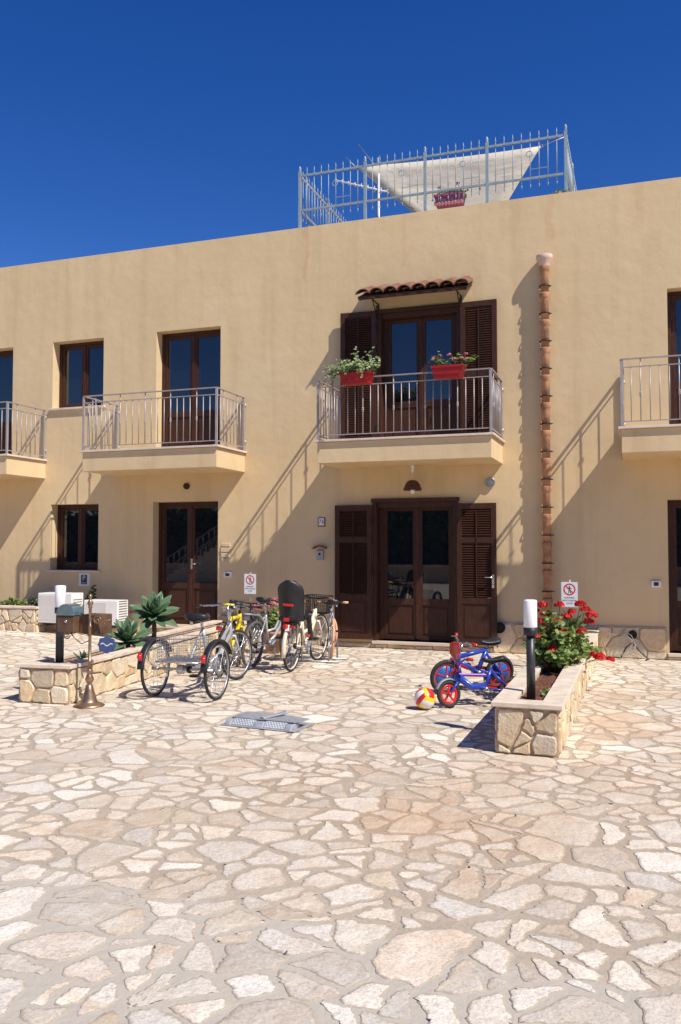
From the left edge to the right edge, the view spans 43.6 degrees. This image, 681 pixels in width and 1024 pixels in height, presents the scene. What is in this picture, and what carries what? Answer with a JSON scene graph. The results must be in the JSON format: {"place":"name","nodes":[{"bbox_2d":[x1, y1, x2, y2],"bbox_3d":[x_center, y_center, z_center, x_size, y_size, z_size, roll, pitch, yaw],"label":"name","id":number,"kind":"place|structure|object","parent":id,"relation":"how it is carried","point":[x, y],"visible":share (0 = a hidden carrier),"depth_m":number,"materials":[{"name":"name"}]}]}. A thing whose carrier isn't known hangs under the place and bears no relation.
{"place":"outdoors","nodes":[
{"label":"outdoors","id":0,"kind":"place"},
{"bbox_2d":[0,630,680,1023],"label":"paving","id":1,"kind":"structure","parent":0,"point":[374,844],"depth_m":4.45,"materials":[{"name":"stone"}]},
{"bbox_2d":[0,604,55,631],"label":"stone planter","id":2,"kind":"object","parent":1,"relation":"on","point":[23,618],"visible":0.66,"depth_m":14.43,"materials":[{"name":"beige stone"}]},
{"bbox_2d":[0,597,28,605],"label":"bedding plant","id":3,"kind":"object","parent":2,"relation":"in","point":[10,601],"visible":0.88,"depth_m":14.98,"materials":[{"name":"green plant"}]},
{"bbox_2d":[28,597,37,605],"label":"bedding plant","id":4,"kind":"object","parent":2,"relation":"in","point":[33,601],"visible":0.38,"depth_m":14.92,"materials":[{"name":"green plant"}]},
{"bbox_2d":[38,592,82,625],"bbox_3d":[-4.735,1.642,14.408,0.684,0.550,0.324,-1,-2,19],"label":"air conditioner","id":5,"kind":"object","parent":1,"relation":"on","point":[46,610],"visible":0.53,"depth_m":14.31,"materials":[{"name":"white plastic"}]},
{"bbox_2d":[64,594,110,708],"bbox_3d":[-2.552,1.388,8.593,0.309,1.125,0.527,2,-3,-45],"label":"brass stand","id":6,"kind":"object","parent":1,"relation":"on","point":[89,700],"visible":1,"depth_m":8.53,"materials":[{"name":"gold metal"}]},
{"bbox_2d":[56,603,111,633],"bbox_3d":[-2.621,1.088,8.714,0.452,0.305,0.322,-1,-2,19],"label":"mailbox","id":7,"kind":"object","parent":6,"relation":"attached to","point":[72,617],"visible":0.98,"depth_m":8.62,"materials":[{"name":"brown wood"}]},
{"bbox_2d":[98,621,115,653],"bbox_3d":[-2.332,1.249,8.500,0.211,0.326,0.009,-1,-2,19],"label":"hanging sign","id":8,"kind":"object","parent":6,"relation":"hanging from","point":[106,644],"visible":1,"depth_m":8.49,"materials":[{"name":"blue metal"}]},
{"bbox_2d":[85,585,96,599],"bbox_3d":[-4.318,1.632,14.927,0.315,0.715,0.296,-1,-2,19],"label":"shrub","id":9,"kind":"object","parent":1,"relation":"on","point":[92,593],"visible":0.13,"depth_m":14.90,"materials":[{"name":"green plant"}]},
{"bbox_2d":[15,620,248,704],"bbox_3d":[-2.403,1.883,11.248,0.640,0.452,5.335,-1,-2,14],"label":"stone planter","id":10,"kind":"object","parent":1,"relation":"on","point":[47,680],"visible":0.6,"depth_m":9.24,"materials":[{"name":"beige stone"}]},
{"bbox_2d":[54,585,65,662],"bbox_3d":[-2.968,1.207,9.011,0.170,0.860,0.170,-1,-2,19],"label":"bollard lamp","id":11,"kind":"object","parent":10,"relation":"on","point":[60,595],"visible":0.52,"depth_m":8.98,"materials":[{"name":"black plastic"}]},
{"bbox_2d":[73,650,94,660],"bbox_3d":[-2.802,1.576,9.309,0.230,0.147,0.289,1,-3,-22],"label":"agave","id":12,"kind":"object","parent":10,"relation":"on","point":[83,655],"visible":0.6,"depth_m":9.27,"materials":[{"name":"green plant"}]},
{"bbox_2d":[105,616,154,649],"bbox_3d":[-2.575,1.480,10.294,0.706,0.434,0.572,-1,-2,19],"label":"agave","id":13,"kind":"object","parent":10,"relation":"on","point":[127,629],"visible":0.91,"depth_m":10.32,"materials":[{"name":"green plant"}]},
{"bbox_2d":[128,591,178,637],"bbox_3d":[-2.425,1.372,11.016,0.656,0.698,0.583,-1,-2,19],"label":"agave","id":14,"kind":"object","parent":10,"relation":"on","point":[154,610],"visible":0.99,"depth_m":11.00,"materials":[{"name":"green plant"}]},
{"bbox_2d":[244,572,255,602],"bbox_3d":[-1.452,1.374,13.724,0.205,0.810,0.033,-1,-2,19],"label":"notice sign","id":15,"kind":"object","parent":10,"relation":"on","point":[250,583],"visible":1,"depth_m":13.72,"materials":[{"name":"metal"}]},
{"bbox_2d":[137,602,251,699],"bbox_3d":[-1.446,1.516,9.577,0.805,0.937,1.947,-1,-2,17],"label":"tricycle","id":16,"kind":"object","parent":1,"relation":"on","point":[207,664],"visible":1,"depth_m":9.06,"materials":[{"name":"silver metal"}]},
{"bbox_2d":[215,603,261,676],"bbox_3d":[-1.413,1.591,10.930,0.547,0.897,1.572,-1,-2,19],"label":"bicycle","id":17,"kind":"object","parent":1,"relation":"on","point":[240,622],"visible":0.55,"depth_m":10.87,"materials":[{"name":"yellow paint"}]},
{"bbox_2d":[220,600,271,669],"bbox_3d":[-1.351,1.626,11.539,0.558,0.877,1.590,-1,-3,28],"label":"bicycle","id":18,"kind":"object","parent":1,"relation":"on","point":[252,618],"visible":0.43,"depth_m":11.75,"materials":[{"name":"silver metal"}]},
{"bbox_2d":[220,710,314,732],"bbox_3d":[-0.653,1.853,7.640,0.754,0.102,0.400,-1,-3,25],"label":"parking barrier","id":19,"kind":"object","parent":1,"relation":"on","point":[279,721],"visible":1,"depth_m":7.56,"materials":[{"name":"grey metal"}]},
{"bbox_2d":[241,597,293,668],"bbox_3d":[-0.932,1.601,11.586,0.588,0.943,1.730,6,0,21],"label":"bicycle","id":20,"kind":"object","parent":1,"relation":"on","point":[268,643],"visible":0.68,"depth_m":11.31,"materials":[{"name":"silver metal"}]},
{"bbox_2d":[264,630,280,653],"bbox_3d":[-1.017,1.952,12.794,0.330,0.330,0.330,-1,-2,19],"label":"flower pot","id":21,"kind":"object","parent":1,"relation":"on","point":[270,635],"visible":0.34,"depth_m":12.69,"materials":[{"name":"ceramic"}]},
{"bbox_2d":[252,597,278,631],"bbox_3d":[-1.035,1.551,12.791,0.545,0.548,0.482,2,-3,-36],"label":"geranium bush","id":22,"kind":"object","parent":21,"relation":"on","point":[273,618],"visible":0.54,"depth_m":12.71,"materials":[{"name":"green plant"}]},
{"bbox_2d":[278,580,333,671],"bbox_3d":[-0.451,1.471,11.417,0.590,1.182,1.796,2,-2,16],"label":"bicycle","id":23,"kind":"object","parent":1,"relation":"on","point":[292,599],"visible":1,"depth_m":10.87,"materials":[{"name":"beige paint"}]},
{"bbox_2d":[265,639,347,662],"bbox_3d":[-0.481,1.941,11.996,1.100,0.282,0.378,-1,-2,19],"label":"bicycle rack","id":24,"kind":"object","parent":1,"relation":"on","point":[328,658],"visible":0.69,"depth_m":11.95,"materials":[{"name":"metal"}]},
{"bbox_2d":[315,599,347,657],"bbox_3d":[-0.157,1.689,12.608,0.490,0.838,1.399,0,-2,6],"label":"bicycle","id":25,"kind":"object","parent":1,"relation":"on","point":[333,633],"visible":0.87,"depth_m":12.39,"materials":[{"name":"silver metal"}]},
{"bbox_2d":[414,687,435,708],"bbox_3d":[0.829,1.831,8.364,0.210,0.210,0.210,24,21,-28],"label":"ball","id":26,"kind":"object","parent":1,"relation":"on","point":[424,698],"visible":1,"depth_m":8.29,"materials":[{"name":"red paint"}]},
{"bbox_2d":[430,632,513,693],"bbox_3d":[1.463,1.663,9.379,0.468,0.652,0.991,-2,-3,44],"label":"child bicycle","id":27,"kind":"object","parent":1,"relation":"on","point":[442,670],"visible":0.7,"depth_m":9.32,"materials":[{"name":"blue paint"}]},
{"bbox_2d":[435,655,512,707],"bbox_3d":[1.392,1.698,8.548,0.950,0.496,0.408,1,-8,-14],"label":"child bicycle","id":28,"kind":"object","parent":1,"relation":"on","point":[453,683],"visible":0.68,"depth_m":8.49,"materials":[{"name":"blue paint"}]},
{"bbox_2d":[491,629,598,757],"bbox_3d":[2.452,1.809,9.441,0.540,0.452,6.235,-1,-2,19],"label":"stone planter","id":29,"kind":"object","parent":1,"relation":"on","point":[540,725],"visible":0.67,"depth_m":6.59,"materials":[{"name":"beige stone"}]},
{"bbox_2d":[523,599,537,699],"bbox_3d":[1.578,1.143,7.068,0.116,0.830,0.116,-1,-2,19],"label":"bollard lamp","id":30,"kind":"object","parent":29,"relation":"on","point":[530,630],"visible":0.98,"depth_m":7.03,"materials":[{"name":"black plastic"}]},
{"bbox_2d":[540,686,550,695],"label":"weed","id":31,"kind":"object","parent":29,"relation":"on","point":[545,691],"visible":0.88,"depth_m":7.24,"materials":[{"name":"green plant"}]},
{"bbox_2d":[522,599,606,672],"bbox_3d":[2.254,1.264,8.737,0.840,0.735,0.710,2,-3,-38],"label":"geranium bush","id":32,"kind":"object","parent":29,"relation":"on","point":[556,645],"visible":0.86,"depth_m":8.60,"materials":[{"name":"green plant"}]},
{"bbox_2d":[561,580,577,607],"bbox_3d":[2.952,1.294,10.961,0.205,0.845,0.033,-1,-3,22],"label":"notice sign","id":33,"kind":"object","parent":29,"relation":"on","point":[569,593],"visible":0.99,"depth_m":10.96,"materials":[{"name":"metal"}]},
{"bbox_2d":[544,609,600,632],"bbox_3d":[2.664,1.400,9.850,0.673,0.549,0.597,-1,-2,19],"label":"agave","id":34,"kind":"object","parent":29,"relation":"on","point":[568,619],"visible":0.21,"depth_m":9.83,"materials":[{"name":"plant"}]},
{"bbox_2d":[578,637,614,661],"bbox_3d":[2.742,1.536,9.499,0.622,0.266,0.785,-1,-2,19],"label":"geranium bush","id":35,"kind":"object","parent":29,"relation":"on","point":[588,655],"visible":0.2,"depth_m":9.28,"materials":[{"name":"green plant"}]},
{"bbox_2d":[601,632,648,660],"bbox_3d":[4.026,1.898,12.061,0.654,0.374,0.150,-1,-2,19],"label":"garden hose","id":36,"kind":"object","parent":1,"relation":"on","point":[623,654],"visible":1,"depth_m":12.06,"materials":[{"name":"black plastic"}]},
{"bbox_2d":[0,0,680,267],"label":"sky","id":37,"kind":"structure","parent":0,"point":[126,125],"materials":[{"name":"blue"}]},
{"bbox_3d":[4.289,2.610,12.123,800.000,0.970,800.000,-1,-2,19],"label":"ground","id":38,"kind":"structure","parent":0,"visible":0},
{"bbox_2d":[0,177,680,660],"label":"apartment building","id":39,"kind":"structure","parent":38,"relation":"on","point":[140,389],"depth_m":13.58,"materials":[{"name":"paint"}]},
{"bbox_2d":[0,350,12,453],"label":"french door","id":40,"kind":"structure","parent":39,"relation":"in","point":[6,357],"depth_m":16.32,"materials":[{"name":"brown wood"}]},
{"bbox_2d":[46,504,99,572],"bbox_3d":[-4.783,0.477,15.519,1.130,1.232,0.330,-1,-2,19],"label":"window","id":41,"kind":"structure","parent":39,"relation":"in","point":[77,525],"depth_m":15.63,"materials":[{"name":"brown wood"}]},
{"bbox_2d":[48,341,104,410],"bbox_3d":[-4.750,-2.501,15.628,1.200,1.272,0.330,-1,-2,19],"label":"window","id":42,"kind":"structure","parent":39,"relation":"in","point":[81,364],"depth_m":15.76,"materials":[{"name":"brown wood"}]},
{"bbox_2d":[79,573,89,585],"bbox_3d":[-4.603,1.213,15.293,0.230,0.230,0.020,-1,-2,19],"label":"parking sign","id":43,"kind":"object","parent":39,"relation":"attached to","point":[84,579],"visible":1,"depth_m":15.28,"materials":[{"name":"white metal"}]},
{"bbox_2d":[84,599,127,627],"bbox_3d":[-3.964,1.717,14.399,0.664,0.460,0.324,-1,-2,19],"label":"air conditioner","id":44,"kind":"object","parent":39,"relation":"attached to","point":[117,609],"visible":0.64,"depth_m":14.25,"materials":[{"name":"white plastic"}]},
{"bbox_2d":[183,483,189,488],"bbox_3d":[-2.654,-0.444,14.662,0.110,0.110,0.046,-1,-2,19],"label":"vent cap","id":45,"kind":"object","parent":39,"relation":"attached to","point":[186,485],"visible":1,"depth_m":14.64,"materials":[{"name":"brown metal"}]},
{"bbox_2d":[158,501,217,623],"bbox_3d":[-2.611,0.889,14.836,1.270,2.130,0.148,-1,-2,19],"label":"french door","id":46,"kind":"structure","parent":39,"relation":"in","point":[188,531],"depth_m":14.86,"materials":[{"name":"brown wood"}]},
{"bbox_2d":[161,329,220,446],"bbox_3d":[-2.568,-2.083,14.972,1.260,2.180,0.090,-1,-2,19],"label":"french door","id":47,"kind":"structure","parent":39,"relation":"in","point":[189,359],"depth_m":14.98,"materials":[{"name":"brown wood"}]},
{"bbox_2d":[221,543,229,561],"bbox_3d":[-1.941,0.686,14.375,0.175,0.322,0.028,-1,-2,19],"label":"wall plaque","id":48,"kind":"object","parent":39,"relation":"attached to","point":[225,550],"depth_m":14.36,"materials":[{"name":"paint"}]},
{"bbox_2d":[223,572,231,576],"bbox_3d":[-1.898,1.054,14.338,0.150,0.085,0.041,-1,-2,19],"label":"bell push plate","id":49,"kind":"object","parent":39,"relation":"attached to","point":[227,574],"visible":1,"depth_m":14.32,"materials":[{"name":"white paint"}]},
{"bbox_2d":[312,545,326,559],"bbox_3d":[-0.340,0.661,13.781,0.247,0.240,0.090,-1,-2,19],"label":"door bell","id":50,"kind":"object","parent":39,"relation":"attached to","point":[320,554],"depth_m":13.77,"materials":[{"name":"metal"}]},
{"bbox_2d":[318,517,324,526],"bbox_3d":[-0.309,0.162,13.828,0.124,0.150,0.018,-1,-2,19],"label":"house number tile","id":51,"kind":"object","parent":39,"relation":"attached to","point":[321,521],"visible":1,"depth_m":13.82,"materials":[{"name":"white ceramic"}]},
{"bbox_2d":[322,346,380,385],"bbox_3d":[0.193,-2.141,12.542,0.929,0.529,0.553,-1,-2,19],"label":"flower box","id":52,"kind":"object","parent":39,"relation":"attached to","point":[353,373],"visible":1,"depth_m":12.47,"materials":[{"name":"red plastic"}]},
{"bbox_2d":[337,173,388,216],"bbox_3d":[0.369,-4.963,15.094,0.995,2.106,0.140,-1,-2,21],"label":"tv antenna","id":53,"kind":"object","parent":39,"relation":"on","point":[374,188],"visible":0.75,"depth_m":15.00,"materials":[{"name":"white paint"}]},
{"bbox_2d":[358,144,378,216],"bbox_3d":[0.559,-5.344,15.560,0.513,2.904,0.060,-1,-2,19],"label":"sail mast","id":54,"kind":"object","parent":39,"relation":"on","point":[377,184],"visible":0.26,"depth_m":15.54,"materials":[{"name":"metal"}]},
{"bbox_2d":[403,465,421,493],"bbox_3d":[1.104,-0.500,13.050,0.290,0.440,0.290,-1,-2,19],"label":"pendant lamp","id":55,"kind":"object","parent":39,"relation":"hanging from","point":[412,486],"visible":1,"depth_m":12.97,"materials":[{"name":"brown metal"}]},
{"bbox_2d":[379,507,453,641],"bbox_3d":[1.224,0.948,13.453,1.240,2.160,0.090,-1,-2,19],"label":"french door","id":56,"kind":"structure","parent":39,"relation":"in","point":[417,543],"depth_m":13.44,"materials":[{"name":"brown wood"}]},
{"bbox_2d":[384,314,456,436],"bbox_3d":[1.290,-2.101,13.554,1.220,2.100,0.090,-1,-2,19],"label":"french door","id":57,"kind":"structure","parent":39,"relation":"in","point":[410,344],"depth_m":13.55,"materials":[{"name":"brown wood"}]},
{"bbox_2d":[298,124,576,227],"bbox_3d":[2.056,-4.832,15.555,4.395,1.880,4.240,-1,-2,19],"label":"terrace railing","id":58,"kind":"object","parent":39,"relation":"on","point":[569,179],"visible":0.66,"depth_m":13.61,"materials":[{"name":"silver metal"}]},
{"bbox_2d":[346,135,567,212],"bbox_3d":[1.790,-5.317,14.504,4.003,2.505,0.640,-1,-3,24],"label":"shade sail","id":59,"kind":"object","parent":58,"relation":"attached to","point":[448,173],"visible":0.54,"depth_m":14.62,"materials":[{"name":"fabric"}]},
{"bbox_2d":[433,182,480,208],"bbox_3d":[1.820,-5.057,13.569,0.837,0.401,0.271,-1,-2,19],"label":"flower box","id":60,"kind":"object","parent":58,"relation":"attached to","point":[451,201],"visible":0.89,"depth_m":13.54,"materials":[{"name":"red plastic"}]},
{"bbox_2d":[428,351,478,379],"bbox_3d":[1.600,-2.089,12.049,0.769,0.383,0.296,-1,-2,19],"label":"flower box","id":61,"kind":"object","parent":39,"relation":"attached to","point":[441,371],"visible":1,"depth_m":12.02,"materials":[{"name":"red plastic"}]},
{"bbox_2d":[485,477,494,486],"bbox_3d":[2.272,-0.450,12.932,0.150,0.150,0.046,-1,-2,19],"label":"vent cap","id":62,"kind":"object","parent":39,"relation":"attached to","point":[490,482],"visible":1,"depth_m":12.91,"materials":[{"name":"metal"}]},
{"bbox_2d":[497,622,504,632],"bbox_3d":[2.383,1.736,12.767,0.170,0.170,0.046,-1,-2,19],"label":"vent cap","id":63,"kind":"object","parent":39,"relation":"attached to","point":[500,627],"visible":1,"depth_m":12.74,"materials":[{"name":"metal"}]},
{"bbox_2d":[536,253,554,633],"bbox_3d":[3.042,-0.870,12.591,0.240,5.923,0.240,-1,-2,19],"label":"downpipe","id":64,"kind":"object","parent":39,"relation":"attached to","point":[543,260],"visible":0.97,"depth_m":12.56,"materials":[{"name":"ceramic"}]},
{"bbox_2d":[553,189,571,193],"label":"weed","id":65,"kind":"object","parent":39,"relation":"on","point":[558,190],"visible":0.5,"depth_m":12.88,"materials":[{"name":"green plant"}]},
{"bbox_2d":[628,630,636,638],"bbox_3d":[4.166,1.750,12.140,0.120,0.120,0.046,-1,-2,19],"label":"vent cap","id":66,"kind":"object","parent":39,"relation":"attached to","point":[632,633],"visible":1,"depth_m":12.13,"materials":[{"name":"metal"}]},
{"bbox_2d":[651,581,660,586],"bbox_3d":[4.485,1.023,12.097,0.130,0.090,0.041,-1,-2,19],"label":"bell push plate","id":67,"kind":"object","parent":39,"relation":"attached to","point":[655,583],"visible":1,"depth_m":12.08,"materials":[{"name":"white paint"}]},
{"bbox_2d":[667,291,680,423],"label":"french door","id":68,"kind":"structure","parent":39,"relation":"in","point":[673,298],"depth_m":12.36,"materials":[{"name":"brown wood"}]},
{"bbox_2d":[667,500,680,651],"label":"french door","id":69,"kind":"structure","parent":39,"relation":"in","point":[673,506],"depth_m":12.24,"materials":[{"name":"brown wood"}]}
]}

